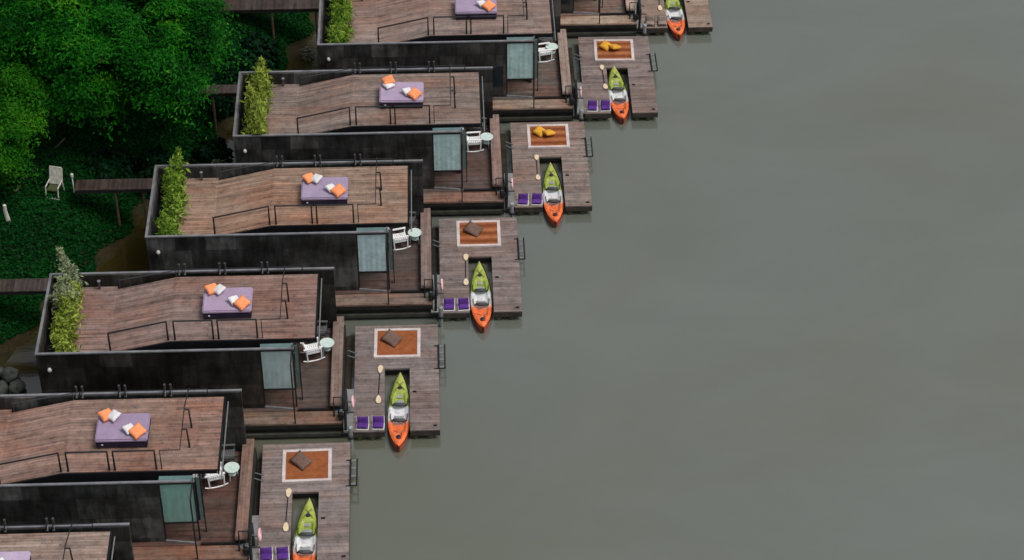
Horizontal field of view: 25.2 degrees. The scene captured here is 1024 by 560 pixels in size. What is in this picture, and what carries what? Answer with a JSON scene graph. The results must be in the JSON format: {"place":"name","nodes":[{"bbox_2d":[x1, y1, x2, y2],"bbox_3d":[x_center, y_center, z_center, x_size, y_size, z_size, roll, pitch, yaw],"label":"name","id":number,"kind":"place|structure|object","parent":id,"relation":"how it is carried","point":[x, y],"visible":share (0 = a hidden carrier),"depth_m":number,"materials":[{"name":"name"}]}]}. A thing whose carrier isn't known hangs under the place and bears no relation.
{"place":"outdoors","nodes":[
{"label":"outdoors","id":0,"kind":"place"},
{"bbox_2d":[0,10,318,366],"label":"river bank","id":1,"kind":"structure","parent":0,"point":[104,255],"depth_m":98.20,"materials":[{"name":"green plant"}]},
{"bbox_2d":[0,380,8,393],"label":"boulder","id":2,"kind":"object","parent":1,"relation":"on","point":[4,387],"visible":0.83,"depth_m":90.19,"materials":[{"name":"grey stone"}]},
{"bbox_2d":[1,367,19,382],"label":"boulder","id":3,"kind":"object","parent":1,"relation":"on","point":[9,374],"visible":1,"depth_m":90.61,"materials":[{"name":"grey stone"}]},
{"bbox_2d":[0,278,48,294],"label":"boardwalk","id":4,"kind":"structure","parent":1,"relation":"on","point":[34,286],"depth_m":91.81,"materials":[{"name":"wood"}]},
{"bbox_2d":[0,62,72,203],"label":"round tree","id":5,"kind":"object","parent":1,"relation":"on","point":[12,110],"visible":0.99,"depth_m":95.22,"materials":[{"name":"green plant"}]},
{"bbox_2d":[45,166,64,199],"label":"garden seat","id":6,"kind":"object","parent":1,"relation":"on","point":[55,176],"visible":1,"depth_m":97.02,"materials":[{"name":"white plastic"}]},
{"bbox_2d":[79,142,140,178],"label":"shrub","id":7,"kind":"object","parent":1,"relation":"on","point":[101,162],"visible":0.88,"depth_m":98.80,"materials":[{"name":"green plant"}]},
{"bbox_2d":[74,178,152,227],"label":"boardwalk","id":8,"kind":"structure","parent":1,"relation":"on","point":[116,186],"depth_m":96.91,"materials":[{"name":"wood"}]},
{"bbox_2d":[0,0,256,160],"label":"broadleaf tree","id":9,"kind":"object","parent":1,"relation":"on","point":[52,45],"visible":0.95,"depth_m":96.43,"materials":[{"name":"green plant"}]},
{"bbox_2d":[131,145,182,196],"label":"shrub","id":10,"kind":"object","parent":1,"relation":"on","point":[153,157],"visible":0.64,"depth_m":99.81,"materials":[{"name":"green plant"}]},
{"bbox_2d":[0,12,314,344],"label":"ground cover","id":11,"kind":"object","parent":1,"relation":"on","point":[292,29],"visible":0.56,"depth_m":98.19,"materials":[{"name":"green plant"}]},
{"bbox_2d":[192,136,234,163],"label":"shrub","id":12,"kind":"object","parent":1,"relation":"on","point":[207,151],"visible":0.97,"depth_m":101.59,"materials":[{"name":"green plant"}]},
{"bbox_2d":[189,84,237,132],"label":"boardwalk","id":13,"kind":"structure","parent":1,"relation":"on","point":[227,90],"depth_m":102.19,"materials":[{"name":"wood"}]},
{"bbox_2d":[198,76,235,118],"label":"shrub","id":14,"kind":"object","parent":1,"relation":"on","point":[223,105],"visible":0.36,"depth_m":103.74,"materials":[{"name":"green plant"}]},
{"bbox_2d":[216,47,275,84],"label":"shrub","id":15,"kind":"object","parent":1,"relation":"on","point":[249,61],"visible":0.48,"depth_m":105.24,"materials":[{"name":"green plant"}]},
{"bbox_2d":[239,31,281,67],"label":"shrub","id":16,"kind":"object","parent":1,"relation":"on","point":[260,42],"visible":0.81,"depth_m":106.87,"materials":[{"name":"green plant"}]},
{"bbox_2d":[219,0,319,48],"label":"boardwalk","id":17,"kind":"structure","parent":1,"relation":"on","point":[271,7],"depth_m":107.39,"materials":[{"name":"wood"}]},
{"bbox_2d":[299,46,314,61],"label":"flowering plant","id":18,"kind":"object","parent":1,"relation":"on","point":[305,53],"visible":1,"depth_m":108.01,"materials":[{"name":"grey plant"}]},
{"bbox_2d":[309,320,329,342],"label":"rocking chair","id":19,"kind":"object","parent":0,"point":[322,328],"visible":0.48,"depth_m":91.33,"materials":[{"name":"grey paint"}]},
{"bbox_2d":[0,0,1023,559],"bbox_3d":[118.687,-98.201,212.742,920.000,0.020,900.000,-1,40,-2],"label":"water","id":20,"kind":"structure","parent":0,"point":[772,294],"depth_m":93.24,"materials":[{"name":"grey liquid"}]},
{"bbox_2d":[9,379,25,393],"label":"boulder","id":21,"kind":"object","parent":20,"relation":"in","point":[17,386],"visible":1,"depth_m":90.24,"materials":[{"name":"grey stone"}]},
{"bbox_2d":[0,517,133,559],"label":"floating house","id":22,"kind":"structure","parent":20,"relation":"on","point":[88,541],"depth_m":79.10,"materials":[{"name":"wood"}]},
{"bbox_2d":[0,551,30,559],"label":"daybed","id":23,"kind":"object","parent":22,"relation":"on","point":[19,555],"visible":1,"depth_m":77.83,"materials":[{"name":"fabric"}]},
{"bbox_2d":[0,383,261,559],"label":"floating house","id":24,"kind":"structure","parent":20,"relation":"on","point":[58,465],"depth_m":82.75,"materials":[{"name":"wood"}]},
{"bbox_2d":[95,413,150,448],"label":"daybed","id":25,"kind":"object","parent":24,"relation":"on","point":[109,433],"visible":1,"depth_m":82.49,"materials":[{"name":"fabric"}]},
{"bbox_2d":[97,408,110,421],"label":"cushion","id":26,"kind":"object","parent":25,"relation":"on","point":[103,414],"visible":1,"depth_m":82.90,"materials":[{"name":"orange fabric"}]},
{"bbox_2d":[108,409,120,421],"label":"cushion","id":27,"kind":"object","parent":25,"relation":"on","point":[113,415],"visible":1,"depth_m":82.83,"materials":[{"name":"white fabric"}]},
{"bbox_2d":[128,422,146,439],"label":"cushion","id":28,"kind":"object","parent":25,"relation":"on","point":[137,431],"visible":1,"depth_m":82.23,"materials":[{"name":"orange fabric"}]},
{"bbox_2d":[158,484,200,540],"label":"window","id":29,"kind":"structure","parent":24,"relation":"in","point":[175,509],"depth_m":81.96,"materials":[{"name":"teal glass"}]},
{"bbox_2d":[204,462,227,488],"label":"rocking chair","id":30,"kind":"object","parent":24,"relation":"on","point":[208,476],"visible":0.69,"depth_m":84.95,"materials":[{"name":"white paint"}]},
{"bbox_2d":[221,444,238,468],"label":"rocking chair","id":31,"kind":"object","parent":24,"relation":"on","point":[232,456],"visible":0.48,"depth_m":85.88,"materials":[{"name":"grey paint"}]},
{"bbox_2d":[224,462,238,481],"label":"side table","id":32,"kind":"object","parent":24,"relation":"on","point":[231,468],"visible":1,"depth_m":85.27,"materials":[{"name":"white paint"}]},
{"bbox_2d":[35,261,352,438],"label":"floating house","id":33,"kind":"structure","parent":20,"relation":"on","point":[147,330],"depth_m":88.03,"materials":[{"name":"wood"}]},
{"bbox_2d":[45,246,88,314],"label":"dry shrub","id":34,"kind":"object","parent":33,"relation":"on","point":[71,273],"visible":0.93,"depth_m":88.85,"materials":[{"name":"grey plant"}]},
{"bbox_2d":[49,279,86,351],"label":"planter hedge","id":35,"kind":"object","parent":33,"relation":"on","point":[66,317],"visible":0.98,"depth_m":87.72,"materials":[{"name":"green plant"}]},
{"bbox_2d":[202,287,252,319],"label":"daybed","id":36,"kind":"object","parent":33,"relation":"on","point":[215,305],"visible":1,"depth_m":87.88,"materials":[{"name":"fabric"}]},
{"bbox_2d":[203,283,216,294],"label":"cushion","id":37,"kind":"object","parent":36,"relation":"on","point":[209,288],"visible":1,"depth_m":88.33,"materials":[{"name":"orange fabric"}]},
{"bbox_2d":[232,295,250,310],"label":"cushion","id":38,"kind":"object","parent":36,"relation":"on","point":[241,302],"visible":1,"depth_m":87.65,"materials":[{"name":"orange fabric"}]},
{"bbox_2d":[259,351,297,406],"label":"window","id":39,"kind":"structure","parent":33,"relation":"in","point":[275,372],"depth_m":87.37,"materials":[{"name":"teal glass"}]},
{"bbox_2d":[300,337,324,361],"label":"rocking chair","id":40,"kind":"object","parent":33,"relation":"on","point":[311,350],"visible":0.87,"depth_m":90.37,"materials":[{"name":"white paint"}]},
{"bbox_2d":[320,338,333,354],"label":"side table","id":41,"kind":"object","parent":33,"relation":"on","point":[326,344],"visible":1,"depth_m":90.65,"materials":[{"name":"white paint"}]},
{"bbox_2d":[145,154,438,318],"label":"floating house","id":42,"kind":"structure","parent":20,"relation":"on","point":[248,214],"depth_m":93.43,"materials":[{"name":"wood"}]},
{"bbox_2d":[153,146,190,234],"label":"planter hedge","id":43,"kind":"object","parent":42,"relation":"on","point":[174,198],"visible":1,"depth_m":93.45,"materials":[{"name":"green plant"}]},
{"bbox_2d":[301,177,347,204],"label":"daybed","id":44,"kind":"object","parent":42,"relation":"on","point":[312,193],"visible":0.89,"depth_m":93.25,"materials":[{"name":"fabric"}]},
{"bbox_2d":[329,183,347,197],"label":"cushion","id":45,"kind":"object","parent":44,"relation":"on","point":[338,190],"visible":1,"depth_m":93.04,"materials":[{"name":"orange fabric"}]},
{"bbox_2d":[356,235,389,288],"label":"window","id":46,"kind":"structure","parent":42,"relation":"in","point":[371,252],"depth_m":92.78,"materials":[{"name":"glass"}]},
{"bbox_2d":[388,227,410,249],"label":"rocking chair","id":47,"kind":"object","parent":42,"relation":"on","point":[396,239],"visible":0.68,"depth_m":95.77,"materials":[{"name":"white paint"}]},
{"bbox_2d":[408,228,421,243],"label":"side table","id":48,"kind":"object","parent":42,"relation":"on","point":[415,233],"visible":0.98,"depth_m":95.98,"materials":[{"name":"white paint"}]},
{"bbox_2d":[249,442,349,559],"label":"floating dock","id":49,"kind":"object","parent":20,"relation":"on","point":[333,494],"visible":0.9,"depth_m":85.09,"materials":[{"name":"black paint"}]},
{"bbox_2d":[238,522,259,559],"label":"gangway rail","id":50,"kind":"object","parent":49,"relation":"on","point":[248,547],"visible":1,"depth_m":82.44,"materials":[{"name":"metal"}]},
{"bbox_2d":[259,547,272,559],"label":"floor chair","id":51,"kind":"object","parent":49,"relation":"on","point":[266,553],"visible":1,"depth_m":82.91,"materials":[{"name":"fabric"}]},
{"bbox_2d":[275,546,289,559],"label":"floor chair","id":52,"kind":"object","parent":49,"relation":"on","point":[282,552],"visible":1,"depth_m":82.91,"materials":[{"name":"fabric"}]},
{"bbox_2d":[283,488,291,530],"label":"paddle","id":53,"kind":"object","parent":49,"relation":"on","point":[288,494],"visible":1,"depth_m":84.63,"materials":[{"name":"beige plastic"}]},
{"bbox_2d":[282,447,331,483],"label":"rug","id":54,"kind":"object","parent":49,"relation":"on","point":[319,468],"visible":1,"depth_m":86.52,"materials":[{"name":"orange fabric"}]},
{"bbox_2d":[289,450,312,470],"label":"cushion","id":55,"kind":"object","parent":54,"relation":"on","point":[300,460],"visible":1,"depth_m":86.54,"materials":[{"name":"brown fabric"}]},
{"bbox_2d":[346,459,357,485],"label":"boarding ladder","id":56,"kind":"object","parent":49,"relation":"attached to","point":[356,475],"visible":1,"depth_m":86.27,"materials":[{"name":"grey metal"}]},
{"bbox_2d":[292,498,317,559],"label":"kayak","id":57,"kind":"object","parent":20,"relation":"on","point":[304,546],"visible":1,"depth_m":84.08,"materials":[{"name":"green plastic"}]},
{"bbox_2d":[340,425,353,447],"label":"mooring pile","id":58,"kind":"object","parent":20,"relation":"in","point":[350,435],"visible":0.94,"depth_m":87.63,"materials":[{"name":"metal"}]},
{"bbox_2d":[233,61,507,215],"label":"floating house","id":59,"kind":"structure","parent":20,"relation":"on","point":[333,114],"depth_m":98.67,"materials":[{"name":"wood"}]},
{"bbox_2d":[239,55,275,134],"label":"planter hedge","id":60,"kind":"object","parent":59,"relation":"on","point":[257,92],"visible":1,"depth_m":98.08,"materials":[{"name":"green plant"}]},
{"bbox_2d":[379,82,423,108],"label":"daybed","id":61,"kind":"object","parent":59,"relation":"on","point":[393,96],"visible":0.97,"depth_m":98.46,"materials":[{"name":"fabric"}]},
{"bbox_2d":[407,87,422,99],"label":"cushion","id":62,"kind":"object","parent":61,"relation":"on","point":[413,93],"visible":1,"depth_m":98.24,"materials":[{"name":"orange fabric"}]},
{"bbox_2d":[432,134,462,187],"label":"window","id":63,"kind":"structure","parent":59,"relation":"in","point":[446,149],"depth_m":97.97,"materials":[{"name":"teal glass"}]},
{"bbox_2d":[462,128,483,151],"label":"rocking chair","id":64,"kind":"object","parent":59,"relation":"on","point":[471,140],"visible":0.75,"depth_m":100.95,"materials":[{"name":"white paint"}]},
{"bbox_2d":[480,133,492,146],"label":"side table","id":65,"kind":"object","parent":59,"relation":"on","point":[486,137],"visible":1,"depth_m":101.16,"materials":[{"name":"white paint"}]},
{"bbox_2d":[343,324,439,440],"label":"floating dock","id":66,"kind":"object","parent":20,"relation":"on","point":[424,400],"visible":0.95,"depth_m":90.14,"materials":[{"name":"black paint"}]},
{"bbox_2d":[333,389,353,429],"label":"gangway rail","id":67,"kind":"object","parent":66,"relation":"on","point":[343,413],"visible":1,"depth_m":87.87,"materials":[{"name":"metal"}]},
{"bbox_2d":[356,416,368,429],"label":"floor chair","id":68,"kind":"object","parent":66,"relation":"on","point":[362,422],"visible":1,"depth_m":88.17,"materials":[{"name":"fabric"}]},
{"bbox_2d":[372,416,384,429],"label":"floor chair","id":69,"kind":"object","parent":66,"relation":"on","point":[378,421],"visible":1,"depth_m":88.19,"materials":[{"name":"fabric"}]},
{"bbox_2d":[374,327,420,358],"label":"rug","id":70,"kind":"object","parent":66,"relation":"on","point":[407,345],"visible":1,"depth_m":91.86,"materials":[{"name":"orange fabric"}]},
{"bbox_2d":[380,329,402,347],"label":"cushion","id":71,"kind":"object","parent":70,"relation":"on","point":[391,338],"visible":1,"depth_m":91.89,"materials":[{"name":"brown fabric"}]},
{"bbox_2d":[434,344,445,368],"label":"boarding ladder","id":72,"kind":"object","parent":66,"relation":"attached to","point":[439,360],"visible":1,"depth_m":91.16,"materials":[{"name":"grey metal"}]},
{"bbox_2d":[387,372,409,451],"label":"kayak","id":73,"kind":"object","parent":20,"relation":"on","point":[398,417],"visible":1,"depth_m":89.20,"materials":[{"name":"orange plastic"}]},
{"bbox_2d":[431,305,443,326],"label":"mooring pile","id":74,"kind":"object","parent":20,"relation":"in","point":[440,315],"visible":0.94,"depth_m":93.03,"materials":[{"name":"metal"}]},
{"bbox_2d":[317,0,574,121],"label":"floating house","id":75,"kind":"structure","parent":20,"relation":"on","point":[527,87],"depth_m":103.64,"materials":[{"name":"wood"}]},
{"bbox_2d":[325,0,355,42],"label":"planter hedge","id":76,"kind":"object","parent":75,"relation":"on","point":[340,13],"visible":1,"depth_m":103.74,"materials":[{"name":"green plant"}]},
{"bbox_2d":[455,0,496,19],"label":"daybed","id":77,"kind":"object","parent":75,"relation":"on","point":[468,8],"visible":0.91,"depth_m":103.66,"materials":[{"name":"fabric"}]},
{"bbox_2d":[481,0,496,11],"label":"cushion","id":78,"kind":"object","parent":77,"relation":"on","point":[488,5],"visible":1,"depth_m":103.50,"materials":[{"name":"orange fabric"}]},
{"bbox_2d":[484,66,502,94],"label":"side window","id":79,"kind":"structure","parent":75,"relation":"in","point":[497,70],"depth_m":103.71,"materials":[{"name":"black glass"}]},
{"bbox_2d":[506,43,534,95],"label":"window","id":80,"kind":"structure","parent":75,"relation":"in","point":[519,57],"depth_m":103.20,"materials":[{"name":"teal glass"}]},
{"bbox_2d":[538,42,554,62],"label":"rocking chair","id":81,"kind":"object","parent":75,"relation":"on","point":[542,51],"visible":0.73,"depth_m":106.28,"materials":[{"name":"white paint"}]},
{"bbox_2d":[431,217,521,321],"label":"floating dock","id":82,"kind":"object","parent":20,"relation":"on","point":[507,300],"visible":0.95,"depth_m":95.57,"materials":[{"name":"black paint"}]},
{"bbox_2d":[424,272,443,310],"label":"gangway rail","id":83,"kind":"object","parent":82,"relation":"on","point":[433,294],"visible":1,"depth_m":93.25,"materials":[{"name":"metal"}]},
{"bbox_2d":[443,298,454,310],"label":"floor chair","id":84,"kind":"object","parent":82,"relation":"on","point":[449,303],"visible":1,"depth_m":93.55,"materials":[{"name":"fabric"}]},
{"bbox_2d":[457,298,469,310],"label":"floor chair","id":85,"kind":"object","parent":82,"relation":"on","point":[463,303],"visible":1,"depth_m":93.56,"materials":[{"name":"fabric"}]},
{"bbox_2d":[456,219,500,246],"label":"rug","id":86,"kind":"object","parent":82,"relation":"on","point":[488,234],"visible":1,"depth_m":97.23,"materials":[{"name":"orange fabric"}]},
{"bbox_2d":[463,221,483,237],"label":"cushion","id":87,"kind":"object","parent":86,"relation":"on","point":[473,229],"visible":1,"depth_m":97.25,"materials":[{"name":"brown fabric"}]},
{"bbox_2d":[514,237,525,259],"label":"boarding ladder","id":88,"kind":"object","parent":82,"relation":"attached to","point":[519,257],"visible":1,"depth_m":96.43,"materials":[{"name":"grey metal"}]},
{"bbox_2d":[469,262,492,332],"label":"kayak","id":89,"kind":"object","parent":20,"relation":"on","point":[481,302],"visible":1,"depth_m":94.48,"materials":[{"name":"multicoloured plastic"}]},
{"bbox_2d":[504,121,591,215],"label":"floating dock","id":90,"kind":"object","parent":20,"relation":"on","point":[576,183],"visible":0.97,"depth_m":100.82,"materials":[{"name":"black paint"}]},
{"bbox_2d":[495,171,514,207],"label":"gangway rail","id":91,"kind":"object","parent":90,"relation":"on","point":[504,192],"visible":1,"depth_m":98.47,"materials":[{"name":"metal"}]},
{"bbox_2d":[517,194,528,205],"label":"floor chair","id":92,"kind":"object","parent":90,"relation":"on","point":[523,198],"visible":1,"depth_m":98.88,"materials":[{"name":"fabric"}]},
{"bbox_2d":[531,193,542,204],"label":"floor chair","id":93,"kind":"object","parent":90,"relation":"on","point":[536,198],"visible":1,"depth_m":98.91,"materials":[{"name":"fabric"}]},
{"bbox_2d":[527,123,569,148],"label":"rug","id":94,"kind":"object","parent":90,"relation":"on","point":[560,138],"visible":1,"depth_m":102.56,"materials":[{"name":"orange fabric"}]},
{"bbox_2d":[581,137,592,156],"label":"boarding ladder","id":95,"kind":"object","parent":90,"relation":"attached to","point":[591,149],"visible":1,"depth_m":101.89,"materials":[{"name":"grey metal"}]},
{"bbox_2d":[542,162,563,227],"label":"kayak","id":96,"kind":"object","parent":20,"relation":"on","point":[553,198],"visible":1,"depth_m":99.75,"materials":[{"name":"orange plastic"}]},
{"bbox_2d":[560,0,636,37],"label":"floating house","id":97,"kind":"structure","parent":20,"relation":"on","point":[596,18],"depth_m":109.35,"materials":[{"name":"wood"}]},
{"bbox_2d":[561,0,569,10],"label":"side window","id":98,"kind":"structure","parent":97,"relation":"in","point":[565,4],"depth_m":109.27,"materials":[{"name":"black glass"}]},
{"bbox_2d":[573,36,657,121],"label":"floating dock","id":99,"kind":"object","parent":20,"relation":"on","point":[642,92],"visible":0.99,"depth_m":106.07,"materials":[{"name":"black paint"}]},
{"bbox_2d":[565,80,583,114],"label":"gangway rail","id":100,"kind":"object","parent":99,"relation":"on","point":[573,100],"visible":1,"depth_m":103.71,"materials":[{"name":"metal"}]},
{"bbox_2d":[587,100,597,111],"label":"floor chair","id":101,"kind":"object","parent":99,"relation":"on","point":[592,105],"visible":1,"depth_m":104.18,"materials":[{"name":"fabric"}]},
{"bbox_2d":[600,100,610,110],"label":"floor chair","id":102,"kind":"object","parent":99,"relation":"on","point":[605,104],"visible":1,"depth_m":104.20,"materials":[{"name":"fabric"}]},
{"bbox_2d":[594,39,634,61],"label":"rug","id":103,"kind":"object","parent":99,"relation":"on","point":[625,52],"visible":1,"depth_m":107.80,"materials":[{"name":"orange fabric"}]},
{"bbox_2d":[608,65,629,123],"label":"kayak","id":104,"kind":"object","parent":20,"relation":"on","point":[619,97],"visible":0.99,"depth_m":105.51,"materials":[{"name":"orange plastic"}]},
{"bbox_2d":[634,0,712,35],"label":"floating dock","id":105,"kind":"object","parent":20,"relation":"on","point":[698,15],"visible":0.85,"depth_m":110.17,"materials":[{"name":"wood"}]},
{"bbox_2d":[629,0,646,29],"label":"gangway rail","id":106,"kind":"object","parent":105,"relation":"on","point":[637,15],"visible":1,"depth_m":108.99,"materials":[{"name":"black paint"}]},
{"bbox_2d":[665,0,685,39],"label":"kayak","id":107,"kind":"object","parent":20,"relation":"on","point":[675,15],"visible":1,"depth_m":110.35,"materials":[{"name":"plastic"}]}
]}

